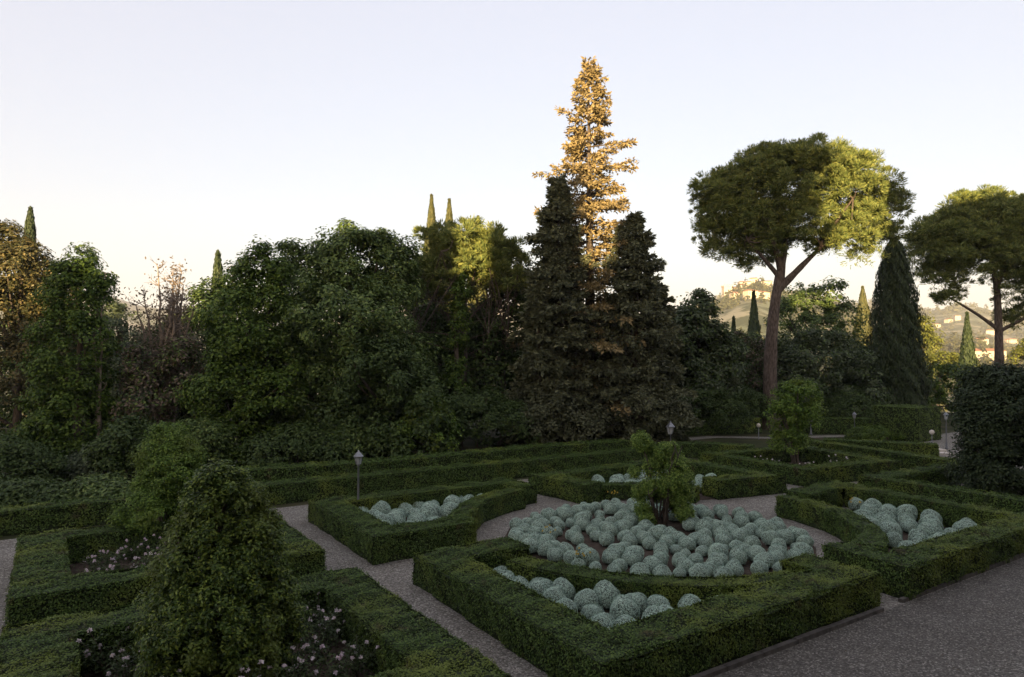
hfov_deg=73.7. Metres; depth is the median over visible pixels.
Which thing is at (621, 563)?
santolina cushion
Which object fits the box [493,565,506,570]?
santolina cushion
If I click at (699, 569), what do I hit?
santolina cushion
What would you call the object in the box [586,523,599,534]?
santolina cushion
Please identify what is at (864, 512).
santolina cushion
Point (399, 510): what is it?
santolina cushion
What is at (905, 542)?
santolina cushion
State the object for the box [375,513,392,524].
santolina cushion
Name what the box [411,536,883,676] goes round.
box hedge
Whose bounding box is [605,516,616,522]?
santolina cushion
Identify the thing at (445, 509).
santolina cushion
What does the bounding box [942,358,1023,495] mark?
shrub
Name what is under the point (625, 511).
santolina cushion
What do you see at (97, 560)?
rose bush
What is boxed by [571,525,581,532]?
santolina cushion
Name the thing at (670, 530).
santolina cushion
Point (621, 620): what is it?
santolina cushion
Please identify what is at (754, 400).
bush
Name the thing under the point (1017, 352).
shrub
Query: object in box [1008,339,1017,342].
house
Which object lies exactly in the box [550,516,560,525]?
santolina cushion
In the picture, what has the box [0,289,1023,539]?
ground
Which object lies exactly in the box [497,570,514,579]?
santolina cushion
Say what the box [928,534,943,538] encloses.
santolina cushion
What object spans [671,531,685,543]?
santolina cushion
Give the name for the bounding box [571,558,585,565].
santolina cushion
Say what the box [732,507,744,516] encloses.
santolina cushion
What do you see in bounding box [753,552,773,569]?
santolina cushion
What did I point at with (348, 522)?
box hedge
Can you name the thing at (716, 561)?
santolina cushion
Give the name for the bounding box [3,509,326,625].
box hedge
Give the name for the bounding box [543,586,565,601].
santolina cushion
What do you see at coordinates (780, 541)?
santolina cushion
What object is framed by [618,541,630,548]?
santolina cushion
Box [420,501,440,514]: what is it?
santolina cushion
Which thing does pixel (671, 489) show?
shrub
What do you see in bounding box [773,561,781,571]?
santolina cushion
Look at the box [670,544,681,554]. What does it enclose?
santolina cushion
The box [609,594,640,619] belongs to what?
santolina cushion
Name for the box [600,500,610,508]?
santolina cushion
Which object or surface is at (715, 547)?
santolina cushion
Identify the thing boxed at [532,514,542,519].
santolina cushion
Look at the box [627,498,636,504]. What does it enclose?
santolina cushion
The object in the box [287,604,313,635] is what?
rose bush
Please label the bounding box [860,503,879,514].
santolina cushion
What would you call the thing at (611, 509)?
santolina cushion
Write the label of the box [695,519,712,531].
santolina cushion
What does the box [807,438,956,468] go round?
box hedge
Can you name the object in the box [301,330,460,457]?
broadleaf tree
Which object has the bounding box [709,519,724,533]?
santolina cushion
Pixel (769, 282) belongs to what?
house
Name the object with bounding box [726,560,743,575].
santolina cushion
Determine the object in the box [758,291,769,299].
house
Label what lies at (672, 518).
santolina cushion
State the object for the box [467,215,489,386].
cypress tree
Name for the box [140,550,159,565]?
rose bush
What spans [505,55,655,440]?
conifer tree
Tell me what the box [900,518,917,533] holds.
santolina cushion
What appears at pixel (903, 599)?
stone edging
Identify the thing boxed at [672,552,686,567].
santolina cushion
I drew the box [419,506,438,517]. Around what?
santolina cushion
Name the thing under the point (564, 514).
santolina cushion
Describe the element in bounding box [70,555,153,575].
bed soil
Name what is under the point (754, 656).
stone edging
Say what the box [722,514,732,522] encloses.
santolina cushion
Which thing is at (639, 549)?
santolina cushion
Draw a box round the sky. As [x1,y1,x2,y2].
[0,0,1023,323]
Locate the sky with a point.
(190, 130)
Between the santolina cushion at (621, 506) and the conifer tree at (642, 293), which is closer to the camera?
the santolina cushion at (621, 506)
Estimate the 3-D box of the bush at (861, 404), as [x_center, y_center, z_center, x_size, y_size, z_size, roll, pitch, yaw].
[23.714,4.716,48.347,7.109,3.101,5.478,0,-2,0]
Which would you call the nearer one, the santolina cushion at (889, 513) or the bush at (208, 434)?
the santolina cushion at (889, 513)
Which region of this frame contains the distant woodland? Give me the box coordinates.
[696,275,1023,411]
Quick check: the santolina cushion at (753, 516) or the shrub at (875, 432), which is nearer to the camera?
the santolina cushion at (753, 516)
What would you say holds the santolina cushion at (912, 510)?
on the bed soil at (905, 536)
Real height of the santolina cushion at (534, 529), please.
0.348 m
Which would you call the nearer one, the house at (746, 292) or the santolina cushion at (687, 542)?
the santolina cushion at (687, 542)
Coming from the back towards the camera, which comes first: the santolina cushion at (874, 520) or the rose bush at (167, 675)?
the santolina cushion at (874, 520)
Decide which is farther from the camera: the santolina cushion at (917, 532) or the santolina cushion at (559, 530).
the santolina cushion at (559, 530)
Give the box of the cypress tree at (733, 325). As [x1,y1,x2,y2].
[731,315,735,332]
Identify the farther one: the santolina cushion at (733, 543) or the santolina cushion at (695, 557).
the santolina cushion at (733, 543)
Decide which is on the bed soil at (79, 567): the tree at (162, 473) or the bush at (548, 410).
the tree at (162, 473)
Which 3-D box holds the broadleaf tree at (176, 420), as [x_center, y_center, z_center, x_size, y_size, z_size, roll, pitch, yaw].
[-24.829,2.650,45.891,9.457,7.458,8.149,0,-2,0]
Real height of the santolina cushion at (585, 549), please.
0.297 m
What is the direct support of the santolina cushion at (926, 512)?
on the bed soil at (905, 536)
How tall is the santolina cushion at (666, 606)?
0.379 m
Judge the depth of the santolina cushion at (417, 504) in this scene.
20.89 m
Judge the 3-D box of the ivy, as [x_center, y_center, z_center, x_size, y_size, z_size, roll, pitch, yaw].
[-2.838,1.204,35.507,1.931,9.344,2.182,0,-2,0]
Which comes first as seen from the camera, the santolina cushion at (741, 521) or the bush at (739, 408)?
the santolina cushion at (741, 521)
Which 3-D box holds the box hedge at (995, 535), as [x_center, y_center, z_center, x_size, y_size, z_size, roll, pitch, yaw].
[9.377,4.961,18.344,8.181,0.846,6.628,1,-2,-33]
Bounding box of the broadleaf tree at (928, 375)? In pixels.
[825,335,938,416]
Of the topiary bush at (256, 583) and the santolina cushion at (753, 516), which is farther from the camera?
the santolina cushion at (753, 516)
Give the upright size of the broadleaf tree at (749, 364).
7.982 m
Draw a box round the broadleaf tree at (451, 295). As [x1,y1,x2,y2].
[394,248,534,433]
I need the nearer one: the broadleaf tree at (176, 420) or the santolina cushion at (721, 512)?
the santolina cushion at (721, 512)
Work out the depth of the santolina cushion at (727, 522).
18.89 m
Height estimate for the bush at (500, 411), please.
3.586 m
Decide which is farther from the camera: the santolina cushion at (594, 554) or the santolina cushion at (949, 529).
the santolina cushion at (949, 529)
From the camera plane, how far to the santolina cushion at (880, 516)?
18.96 m
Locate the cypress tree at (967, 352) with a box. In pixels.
[956,311,977,387]
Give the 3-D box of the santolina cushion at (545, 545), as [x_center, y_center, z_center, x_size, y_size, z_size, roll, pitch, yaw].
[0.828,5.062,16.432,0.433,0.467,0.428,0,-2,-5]
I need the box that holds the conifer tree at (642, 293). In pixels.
[571,211,705,443]
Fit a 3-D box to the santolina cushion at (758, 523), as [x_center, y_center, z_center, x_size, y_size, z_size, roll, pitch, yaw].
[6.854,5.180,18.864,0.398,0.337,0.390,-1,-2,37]
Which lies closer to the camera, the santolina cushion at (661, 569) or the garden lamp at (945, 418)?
the santolina cushion at (661, 569)
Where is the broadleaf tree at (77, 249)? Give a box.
[36,241,124,409]
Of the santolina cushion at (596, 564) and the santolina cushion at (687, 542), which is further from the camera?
the santolina cushion at (687, 542)
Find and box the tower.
[721,284,732,296]
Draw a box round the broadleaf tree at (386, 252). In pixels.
[252,217,443,461]
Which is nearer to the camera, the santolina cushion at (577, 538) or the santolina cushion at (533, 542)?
the santolina cushion at (533, 542)
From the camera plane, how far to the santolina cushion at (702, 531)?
17.69 m
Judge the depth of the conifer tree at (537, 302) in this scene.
35.06 m
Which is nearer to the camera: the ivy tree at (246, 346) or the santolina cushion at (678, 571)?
the santolina cushion at (678, 571)
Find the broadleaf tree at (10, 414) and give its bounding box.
[0,329,144,434]
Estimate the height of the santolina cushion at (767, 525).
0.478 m
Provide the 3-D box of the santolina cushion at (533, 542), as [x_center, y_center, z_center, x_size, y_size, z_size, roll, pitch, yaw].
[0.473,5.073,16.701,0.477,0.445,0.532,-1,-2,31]
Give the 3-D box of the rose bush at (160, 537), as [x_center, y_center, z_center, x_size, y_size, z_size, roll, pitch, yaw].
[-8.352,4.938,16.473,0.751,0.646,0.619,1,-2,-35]
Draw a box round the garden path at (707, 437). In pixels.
[690,435,845,439]
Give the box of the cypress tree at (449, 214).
[441,198,456,359]
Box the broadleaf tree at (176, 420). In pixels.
[71,326,202,431]
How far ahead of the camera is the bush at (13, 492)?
21.61 m
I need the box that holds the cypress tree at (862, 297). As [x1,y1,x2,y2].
[853,286,872,345]
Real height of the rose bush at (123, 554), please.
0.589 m
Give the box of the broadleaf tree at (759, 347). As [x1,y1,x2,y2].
[742,330,819,416]
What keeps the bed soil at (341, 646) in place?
on the gravel path at (400, 582)
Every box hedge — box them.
[0,441,754,536]
[0,566,511,676]
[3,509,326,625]
[235,438,632,481]
[307,477,537,564]
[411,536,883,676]
[527,458,787,503]
[677,416,762,435]
[697,445,900,486]
[774,480,1023,600]
[804,417,873,433]
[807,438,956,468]
[823,437,939,455]
[857,460,1023,511]
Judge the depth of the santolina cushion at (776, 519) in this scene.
19.09 m
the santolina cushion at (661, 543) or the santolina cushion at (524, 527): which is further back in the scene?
the santolina cushion at (524, 527)
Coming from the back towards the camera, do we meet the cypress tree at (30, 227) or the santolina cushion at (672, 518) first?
the cypress tree at (30, 227)
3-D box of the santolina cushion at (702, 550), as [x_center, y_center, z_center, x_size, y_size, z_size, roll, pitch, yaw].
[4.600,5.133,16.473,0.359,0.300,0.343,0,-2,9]
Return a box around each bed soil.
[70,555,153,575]
[79,606,395,676]
[505,508,816,576]
[620,493,713,500]
[845,519,946,552]
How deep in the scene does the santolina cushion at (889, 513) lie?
19.43 m
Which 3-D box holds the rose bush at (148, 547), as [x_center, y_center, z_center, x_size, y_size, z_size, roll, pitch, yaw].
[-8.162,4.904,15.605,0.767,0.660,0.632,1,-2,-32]
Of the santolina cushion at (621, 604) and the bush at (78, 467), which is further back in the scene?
the bush at (78, 467)
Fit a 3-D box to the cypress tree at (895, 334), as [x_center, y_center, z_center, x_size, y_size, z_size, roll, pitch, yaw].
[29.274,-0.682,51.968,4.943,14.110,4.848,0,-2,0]
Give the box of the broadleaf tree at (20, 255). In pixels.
[0,218,84,434]
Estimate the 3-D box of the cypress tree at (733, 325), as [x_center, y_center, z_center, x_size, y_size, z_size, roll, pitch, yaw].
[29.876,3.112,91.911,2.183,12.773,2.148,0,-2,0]
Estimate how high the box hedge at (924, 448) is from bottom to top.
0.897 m
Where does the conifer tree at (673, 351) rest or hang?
on the ground at (740, 311)
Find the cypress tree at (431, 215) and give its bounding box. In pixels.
[418,194,438,338]
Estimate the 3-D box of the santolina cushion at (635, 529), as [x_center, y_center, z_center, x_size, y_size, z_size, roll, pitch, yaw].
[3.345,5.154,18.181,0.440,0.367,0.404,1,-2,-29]
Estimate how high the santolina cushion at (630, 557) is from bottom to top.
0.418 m
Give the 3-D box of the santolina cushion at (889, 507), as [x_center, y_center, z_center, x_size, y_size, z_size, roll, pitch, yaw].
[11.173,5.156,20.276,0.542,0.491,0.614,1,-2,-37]
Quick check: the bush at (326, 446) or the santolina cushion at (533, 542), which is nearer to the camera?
the santolina cushion at (533, 542)
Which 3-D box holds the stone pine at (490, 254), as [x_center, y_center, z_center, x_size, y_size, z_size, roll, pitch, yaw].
[-2.587,-0.433,37.398,7.738,12.788,4.981,0,-2,0]
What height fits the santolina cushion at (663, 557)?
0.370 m
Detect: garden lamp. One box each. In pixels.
[353,450,363,499]
[666,421,674,442]
[943,412,948,448]
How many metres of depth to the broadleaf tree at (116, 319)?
39.30 m
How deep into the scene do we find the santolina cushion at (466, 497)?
21.33 m
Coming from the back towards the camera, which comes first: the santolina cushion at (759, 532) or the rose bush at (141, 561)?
the santolina cushion at (759, 532)
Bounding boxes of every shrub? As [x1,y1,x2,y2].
[627,430,696,526]
[843,423,906,440]
[923,349,981,405]
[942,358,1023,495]
[1005,338,1023,366]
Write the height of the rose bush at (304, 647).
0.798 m
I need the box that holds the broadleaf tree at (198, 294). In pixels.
[141,270,257,422]
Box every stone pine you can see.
[395,215,532,447]
[686,132,917,429]
[901,184,1023,366]
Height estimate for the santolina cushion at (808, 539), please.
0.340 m
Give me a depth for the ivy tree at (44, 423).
30.12 m
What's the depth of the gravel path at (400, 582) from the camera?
15.99 m
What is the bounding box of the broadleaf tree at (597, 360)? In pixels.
[507,302,677,430]
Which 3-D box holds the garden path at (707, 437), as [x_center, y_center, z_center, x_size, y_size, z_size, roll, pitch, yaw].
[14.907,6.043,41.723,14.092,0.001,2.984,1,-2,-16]
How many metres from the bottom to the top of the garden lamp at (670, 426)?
1.780 m
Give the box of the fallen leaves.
[300,497,1019,676]
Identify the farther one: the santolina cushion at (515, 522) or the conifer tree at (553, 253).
the conifer tree at (553, 253)
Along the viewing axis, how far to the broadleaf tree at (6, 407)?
43.19 m
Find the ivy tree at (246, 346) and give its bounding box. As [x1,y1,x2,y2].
[173,234,320,466]
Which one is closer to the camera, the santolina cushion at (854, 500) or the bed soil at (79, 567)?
the bed soil at (79, 567)
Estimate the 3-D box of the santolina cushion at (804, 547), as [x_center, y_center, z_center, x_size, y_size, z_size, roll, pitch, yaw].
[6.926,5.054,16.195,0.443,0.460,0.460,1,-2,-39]
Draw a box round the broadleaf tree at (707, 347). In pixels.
[668,288,749,417]
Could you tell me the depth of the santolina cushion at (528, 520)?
19.15 m
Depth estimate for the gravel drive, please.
11.46 m
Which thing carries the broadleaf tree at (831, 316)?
on the ground at (740, 311)
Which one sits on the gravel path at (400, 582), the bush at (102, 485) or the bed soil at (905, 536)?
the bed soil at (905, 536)
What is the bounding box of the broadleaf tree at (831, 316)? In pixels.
[764,275,870,371]
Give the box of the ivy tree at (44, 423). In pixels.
[1,252,124,458]
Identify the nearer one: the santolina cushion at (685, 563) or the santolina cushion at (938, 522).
the santolina cushion at (685, 563)
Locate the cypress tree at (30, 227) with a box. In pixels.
[15,206,40,415]
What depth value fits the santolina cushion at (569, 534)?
17.78 m
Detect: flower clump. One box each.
[571,547,590,565]
[607,490,621,500]
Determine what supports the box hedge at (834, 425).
on the ground at (740, 311)
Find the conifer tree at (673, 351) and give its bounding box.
[644,280,696,441]
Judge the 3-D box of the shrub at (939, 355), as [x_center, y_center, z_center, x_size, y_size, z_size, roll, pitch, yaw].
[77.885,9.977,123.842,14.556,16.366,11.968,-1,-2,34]
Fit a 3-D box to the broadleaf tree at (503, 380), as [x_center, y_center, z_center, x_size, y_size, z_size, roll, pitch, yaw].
[-2.075,0.843,39.205,10.444,10.593,6.692,0,-2,0]
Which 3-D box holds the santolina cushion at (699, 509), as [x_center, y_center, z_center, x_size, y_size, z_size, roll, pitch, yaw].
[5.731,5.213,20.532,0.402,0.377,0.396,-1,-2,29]
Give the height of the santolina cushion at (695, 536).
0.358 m
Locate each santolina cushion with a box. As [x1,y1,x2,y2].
[368,509,380,515]
[371,500,390,513]
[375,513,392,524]
[387,512,405,524]
[388,508,405,517]
[398,502,412,514]
[406,508,419,517]
[407,513,425,521]
[412,501,423,508]
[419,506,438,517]
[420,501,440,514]
[439,502,456,517]
[443,495,461,503]
[462,494,472,501]
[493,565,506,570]
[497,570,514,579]
[508,530,523,539]
[509,517,523,528]
[510,527,522,531]
[512,575,530,588]
[518,523,530,532]
[519,532,537,541]
[522,517,533,525]
[523,536,540,554]
[528,526,541,533]
[529,577,552,595]
[531,519,546,527]
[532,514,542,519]
[537,539,554,557]
[538,517,550,524]
[538,534,554,541]
[541,525,557,538]
[543,508,556,520]
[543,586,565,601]
[547,548,563,561]
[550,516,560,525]
[550,539,559,547]
[551,577,575,599]
[553,519,564,529]
[554,526,562,535]
[556,598,577,612]
[557,507,574,521]
[557,542,573,552]
[563,550,580,564]
[565,518,574,527]
[565,529,577,540]
[571,505,585,513]
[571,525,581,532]
[571,532,583,545]
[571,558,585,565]
[574,511,589,520]
[574,516,590,531]
[574,588,598,611]
[576,543,587,552]
[580,547,591,558]
[581,604,603,618]
[582,548,599,565]
[583,503,594,513]
[584,510,591,519]
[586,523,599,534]
[589,530,601,541]
[589,561,601,569]
[589,613,612,627]
[590,518,601,524]
[591,474,604,481]
[591,502,600,510]
[593,579,619,609]
[595,510,604,517]
[595,514,604,520]
[597,612,614,622]
[598,521,606,529]
[599,531,613,546]
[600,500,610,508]
[601,522,617,535]
[601,547,620,564]
[603,503,618,515]
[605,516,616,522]
[607,543,625,557]
[607,563,621,571]
[609,474,624,481]
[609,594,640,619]
[611,498,620,502]
[612,558,627,571]
[613,511,624,519]
[613,616,634,626]
[614,519,630,532]
[617,503,627,509]
[617,529,632,541]
[617,614,635,620]
[618,508,630,513]
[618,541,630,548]
[621,549,641,566]
[622,513,638,526]
[622,534,637,545]
[624,473,641,480]
[624,545,644,558]
[625,592,647,615]
[626,503,638,512]
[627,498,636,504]
[630,525,644,536]
[630,562,649,574]
[636,530,652,545]
[637,519,653,531]
[641,605,662,618]
[642,535,655,549]
[643,555,663,573]
[646,594,669,606]
[648,526,664,541]
[652,552,667,564]
[652,564,671,575]
[653,540,668,552]
[653,547,668,559]
[656,525,666,530]
[659,533,674,548]
[659,604,673,609]
[664,526,676,534]
[668,511,679,521]
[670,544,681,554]
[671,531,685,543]
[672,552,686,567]
[672,566,685,576]
[675,557,694,574]
[677,535,695,550]
[677,593,700,606]
[680,548,690,557]
[682,517,696,531]
[688,552,703,563]
[688,563,709,576]
[689,532,701,545]
[694,479,702,492]
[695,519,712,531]
[695,545,707,556]
[696,506,708,516]
[698,528,712,538]
[698,534,713,546]
[699,509,713,518]
[701,562,715,576]
[706,557,723,567]
[708,542,727,557]
[708,551,728,565]
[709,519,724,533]
[712,526,730,538]
[713,504,727,514]
[713,566,732,576]
[715,533,732,545]
[717,508,727,519]
[721,518,731,525]
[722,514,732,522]
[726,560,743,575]
[727,523,738,528]
[729,540,743,549]
[729,546,747,564]
[730,528,747,541]
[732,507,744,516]
[733,515,749,527]
[735,511,748,517]
[738,544,750,559]
[740,526,753,535]
[743,535,760,545]
[745,522,757,534]
[746,546,765,562]
[748,511,762,522]
[750,560,768,574]
[753,520,765,528]
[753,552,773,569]
[755,528,765,538]
[759,520,779,530]
[761,530,778,545]
[767,550,785,563]
[768,544,786,555]
[770,517,783,522]
[771,538,786,548]
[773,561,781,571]
[774,521,786,528]
[777,529,794,545]
[786,548,802,558]
[792,528,808,541]
[794,542,813,554]
[796,534,813,546]
[848,497,863,510]
[854,509,870,516]
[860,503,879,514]
[861,498,881,507]
[865,515,879,524]
[874,512,893,521]
[877,519,902,536]
[879,504,897,518]
[883,511,896,521]
[886,532,902,548]
[896,504,917,518]
[897,513,915,524]
[897,540,915,546]
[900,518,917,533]
[908,528,928,540]
[911,536,924,542]
[916,521,942,536]
[918,514,939,523]
[920,509,942,523]
[922,518,943,528]
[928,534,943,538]
[943,527,955,532]
[952,520,960,528]
[955,519,976,530]
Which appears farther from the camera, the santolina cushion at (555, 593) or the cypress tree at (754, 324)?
the cypress tree at (754, 324)
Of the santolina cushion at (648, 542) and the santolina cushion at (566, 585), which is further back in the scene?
the santolina cushion at (648, 542)
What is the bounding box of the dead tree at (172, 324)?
[117,256,207,425]
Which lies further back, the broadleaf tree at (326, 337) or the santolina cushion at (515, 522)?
the broadleaf tree at (326, 337)
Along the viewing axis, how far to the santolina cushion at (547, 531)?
17.80 m
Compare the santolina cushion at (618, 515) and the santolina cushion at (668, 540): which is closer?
the santolina cushion at (668, 540)
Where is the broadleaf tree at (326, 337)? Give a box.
[318,271,451,396]
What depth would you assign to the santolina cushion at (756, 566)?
14.89 m
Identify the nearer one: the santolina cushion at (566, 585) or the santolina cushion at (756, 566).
the santolina cushion at (566, 585)
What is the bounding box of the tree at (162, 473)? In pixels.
[103,420,209,536]
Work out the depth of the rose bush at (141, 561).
14.73 m
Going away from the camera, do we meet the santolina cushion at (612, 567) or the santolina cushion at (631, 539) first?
the santolina cushion at (612, 567)
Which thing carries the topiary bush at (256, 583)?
on the bed soil at (341, 646)
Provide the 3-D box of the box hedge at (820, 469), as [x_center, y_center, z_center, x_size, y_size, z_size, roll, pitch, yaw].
[12.279,5.316,29.098,6.499,0.864,5.682,1,-2,-26]
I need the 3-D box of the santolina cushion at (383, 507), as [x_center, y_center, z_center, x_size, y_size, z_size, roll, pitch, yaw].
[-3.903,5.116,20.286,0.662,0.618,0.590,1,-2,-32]
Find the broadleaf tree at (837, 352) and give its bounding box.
[758,324,891,417]
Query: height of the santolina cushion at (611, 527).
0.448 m
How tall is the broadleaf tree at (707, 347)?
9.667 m
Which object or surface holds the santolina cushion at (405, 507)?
on the bed soil
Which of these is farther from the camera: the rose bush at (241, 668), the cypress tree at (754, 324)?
the cypress tree at (754, 324)
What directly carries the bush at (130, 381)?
on the ground at (740, 311)
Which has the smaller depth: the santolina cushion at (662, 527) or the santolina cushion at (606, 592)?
the santolina cushion at (606, 592)
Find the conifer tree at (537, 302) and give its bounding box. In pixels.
[509,276,566,445]
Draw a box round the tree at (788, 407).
[763,376,828,464]
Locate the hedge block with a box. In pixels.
[872,404,941,441]
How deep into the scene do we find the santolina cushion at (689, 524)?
18.77 m
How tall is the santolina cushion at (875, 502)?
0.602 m
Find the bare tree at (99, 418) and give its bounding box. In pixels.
[86,272,115,438]
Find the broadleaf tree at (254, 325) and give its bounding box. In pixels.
[212,270,372,425]
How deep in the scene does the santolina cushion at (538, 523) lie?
18.51 m
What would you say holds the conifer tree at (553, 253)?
on the ground at (740, 311)
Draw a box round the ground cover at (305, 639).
[70,556,372,676]
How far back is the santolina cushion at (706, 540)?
17.02 m
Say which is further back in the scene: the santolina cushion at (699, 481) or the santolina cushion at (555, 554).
the santolina cushion at (699, 481)
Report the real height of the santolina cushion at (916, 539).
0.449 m
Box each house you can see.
[737,281,752,284]
[742,289,757,298]
[749,277,757,282]
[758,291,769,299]
[761,280,772,287]
[953,315,960,320]
[974,348,1006,360]
[985,330,993,334]
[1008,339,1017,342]
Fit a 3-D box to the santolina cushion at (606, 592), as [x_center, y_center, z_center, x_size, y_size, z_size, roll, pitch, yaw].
[1.802,4.906,13.029,0.551,0.579,0.550,1,-2,-40]
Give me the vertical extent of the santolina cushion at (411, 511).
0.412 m
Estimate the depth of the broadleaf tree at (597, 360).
43.91 m
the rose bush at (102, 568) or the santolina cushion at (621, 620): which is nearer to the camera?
the santolina cushion at (621, 620)
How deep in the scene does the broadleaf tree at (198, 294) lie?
43.13 m
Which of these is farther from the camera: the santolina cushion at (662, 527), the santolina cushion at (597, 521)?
the santolina cushion at (597, 521)
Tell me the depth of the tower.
1126.13 m
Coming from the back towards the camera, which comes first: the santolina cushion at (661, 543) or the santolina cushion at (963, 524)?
the santolina cushion at (963, 524)
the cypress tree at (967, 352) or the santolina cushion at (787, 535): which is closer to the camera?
the santolina cushion at (787, 535)
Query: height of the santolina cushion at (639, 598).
0.426 m
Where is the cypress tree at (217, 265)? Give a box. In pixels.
[204,250,224,406]
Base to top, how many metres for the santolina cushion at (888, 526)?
0.563 m
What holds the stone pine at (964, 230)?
on the ground at (740, 311)
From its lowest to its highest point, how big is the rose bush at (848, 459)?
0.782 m
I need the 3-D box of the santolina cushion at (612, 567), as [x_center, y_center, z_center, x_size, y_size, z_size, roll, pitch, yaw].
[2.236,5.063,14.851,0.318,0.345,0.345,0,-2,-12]
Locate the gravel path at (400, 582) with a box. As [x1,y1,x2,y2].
[0,432,1023,676]
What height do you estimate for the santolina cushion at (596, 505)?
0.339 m
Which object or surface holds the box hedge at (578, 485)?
on the gravel path at (400, 582)
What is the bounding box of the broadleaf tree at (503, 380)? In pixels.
[398,264,532,447]
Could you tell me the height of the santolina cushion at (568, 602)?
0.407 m
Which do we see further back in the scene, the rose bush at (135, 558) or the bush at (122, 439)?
the bush at (122, 439)
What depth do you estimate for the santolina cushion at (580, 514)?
19.43 m
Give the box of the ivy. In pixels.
[439,271,473,450]
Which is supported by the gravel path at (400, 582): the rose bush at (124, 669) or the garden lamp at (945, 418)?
the garden lamp at (945, 418)
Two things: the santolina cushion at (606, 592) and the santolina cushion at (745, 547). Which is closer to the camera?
the santolina cushion at (606, 592)
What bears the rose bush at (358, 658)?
on the bed soil at (341, 646)
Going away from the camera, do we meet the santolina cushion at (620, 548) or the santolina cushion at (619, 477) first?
the santolina cushion at (620, 548)
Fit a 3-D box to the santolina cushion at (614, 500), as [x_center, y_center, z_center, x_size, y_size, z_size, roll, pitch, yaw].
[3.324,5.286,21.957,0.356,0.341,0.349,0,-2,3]
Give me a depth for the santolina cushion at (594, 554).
15.61 m
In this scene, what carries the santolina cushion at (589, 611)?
on the bed soil
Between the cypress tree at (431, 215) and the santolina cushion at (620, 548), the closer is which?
the santolina cushion at (620, 548)
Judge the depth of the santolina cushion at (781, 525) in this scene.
18.54 m
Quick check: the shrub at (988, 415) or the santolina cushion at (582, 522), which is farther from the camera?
the shrub at (988, 415)
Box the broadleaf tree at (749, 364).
[692,327,761,417]
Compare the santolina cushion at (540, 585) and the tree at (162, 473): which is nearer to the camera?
the santolina cushion at (540, 585)
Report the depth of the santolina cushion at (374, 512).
19.42 m
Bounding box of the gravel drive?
[714,558,1023,676]
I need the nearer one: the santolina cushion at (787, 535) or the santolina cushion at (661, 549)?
the santolina cushion at (661, 549)
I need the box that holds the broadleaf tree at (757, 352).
[729,329,783,415]
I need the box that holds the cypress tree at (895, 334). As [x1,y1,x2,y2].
[865,240,933,405]
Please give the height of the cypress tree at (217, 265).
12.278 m
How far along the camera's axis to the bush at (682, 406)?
35.06 m
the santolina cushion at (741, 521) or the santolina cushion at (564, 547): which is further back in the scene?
the santolina cushion at (741, 521)
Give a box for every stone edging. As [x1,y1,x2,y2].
[690,606,883,676]
[898,553,1023,602]
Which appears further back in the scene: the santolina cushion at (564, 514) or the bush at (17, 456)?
the bush at (17, 456)
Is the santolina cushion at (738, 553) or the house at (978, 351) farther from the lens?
the house at (978, 351)
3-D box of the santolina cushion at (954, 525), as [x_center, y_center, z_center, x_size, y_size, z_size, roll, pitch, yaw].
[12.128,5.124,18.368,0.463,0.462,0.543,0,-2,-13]
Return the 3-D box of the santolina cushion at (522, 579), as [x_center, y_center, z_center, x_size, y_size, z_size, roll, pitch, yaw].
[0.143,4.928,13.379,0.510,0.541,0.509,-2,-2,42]
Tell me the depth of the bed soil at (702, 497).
23.40 m
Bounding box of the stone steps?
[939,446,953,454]
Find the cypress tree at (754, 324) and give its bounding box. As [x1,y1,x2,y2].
[747,290,761,339]
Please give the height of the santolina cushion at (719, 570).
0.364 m
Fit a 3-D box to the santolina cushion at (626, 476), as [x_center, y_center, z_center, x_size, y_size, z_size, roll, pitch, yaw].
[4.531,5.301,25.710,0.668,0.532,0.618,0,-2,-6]
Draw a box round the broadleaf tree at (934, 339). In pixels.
[916,312,947,353]
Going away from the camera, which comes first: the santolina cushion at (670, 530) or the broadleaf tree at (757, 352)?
the santolina cushion at (670, 530)
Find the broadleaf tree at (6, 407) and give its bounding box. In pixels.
[0,289,34,432]
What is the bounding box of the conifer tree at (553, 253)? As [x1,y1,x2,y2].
[503,173,612,444]
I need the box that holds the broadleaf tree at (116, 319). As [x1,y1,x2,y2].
[74,298,158,425]
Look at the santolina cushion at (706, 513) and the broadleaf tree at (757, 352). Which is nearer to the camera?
the santolina cushion at (706, 513)
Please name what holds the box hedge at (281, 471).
on the ground at (740, 311)
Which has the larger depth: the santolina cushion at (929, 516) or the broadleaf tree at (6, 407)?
the broadleaf tree at (6, 407)
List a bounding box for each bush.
[0,428,73,481]
[0,471,83,505]
[49,470,137,500]
[51,435,134,478]
[70,621,134,676]
[80,412,178,477]
[80,547,116,572]
[81,562,115,573]
[90,551,122,571]
[97,545,130,567]
[103,635,144,676]
[108,333,211,428]
[122,535,149,560]
[129,458,312,676]
[129,550,152,566]
[130,549,158,568]
[139,543,165,559]
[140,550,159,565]
[152,534,172,548]
[159,669,200,676]
[175,414,239,468]
[234,658,293,676]
[237,416,373,465]
[262,653,320,676]
[278,632,328,676]
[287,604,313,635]
[299,611,344,663]
[303,592,330,628]
[308,604,345,647]
[314,641,361,676]
[316,415,422,459]
[337,625,380,676]
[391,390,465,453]
[443,384,540,448]
[488,388,620,444]
[582,377,693,431]
[676,384,752,427]
[723,384,785,419]
[796,383,895,417]
[827,453,853,461]
[922,358,974,413]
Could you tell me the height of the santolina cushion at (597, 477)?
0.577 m

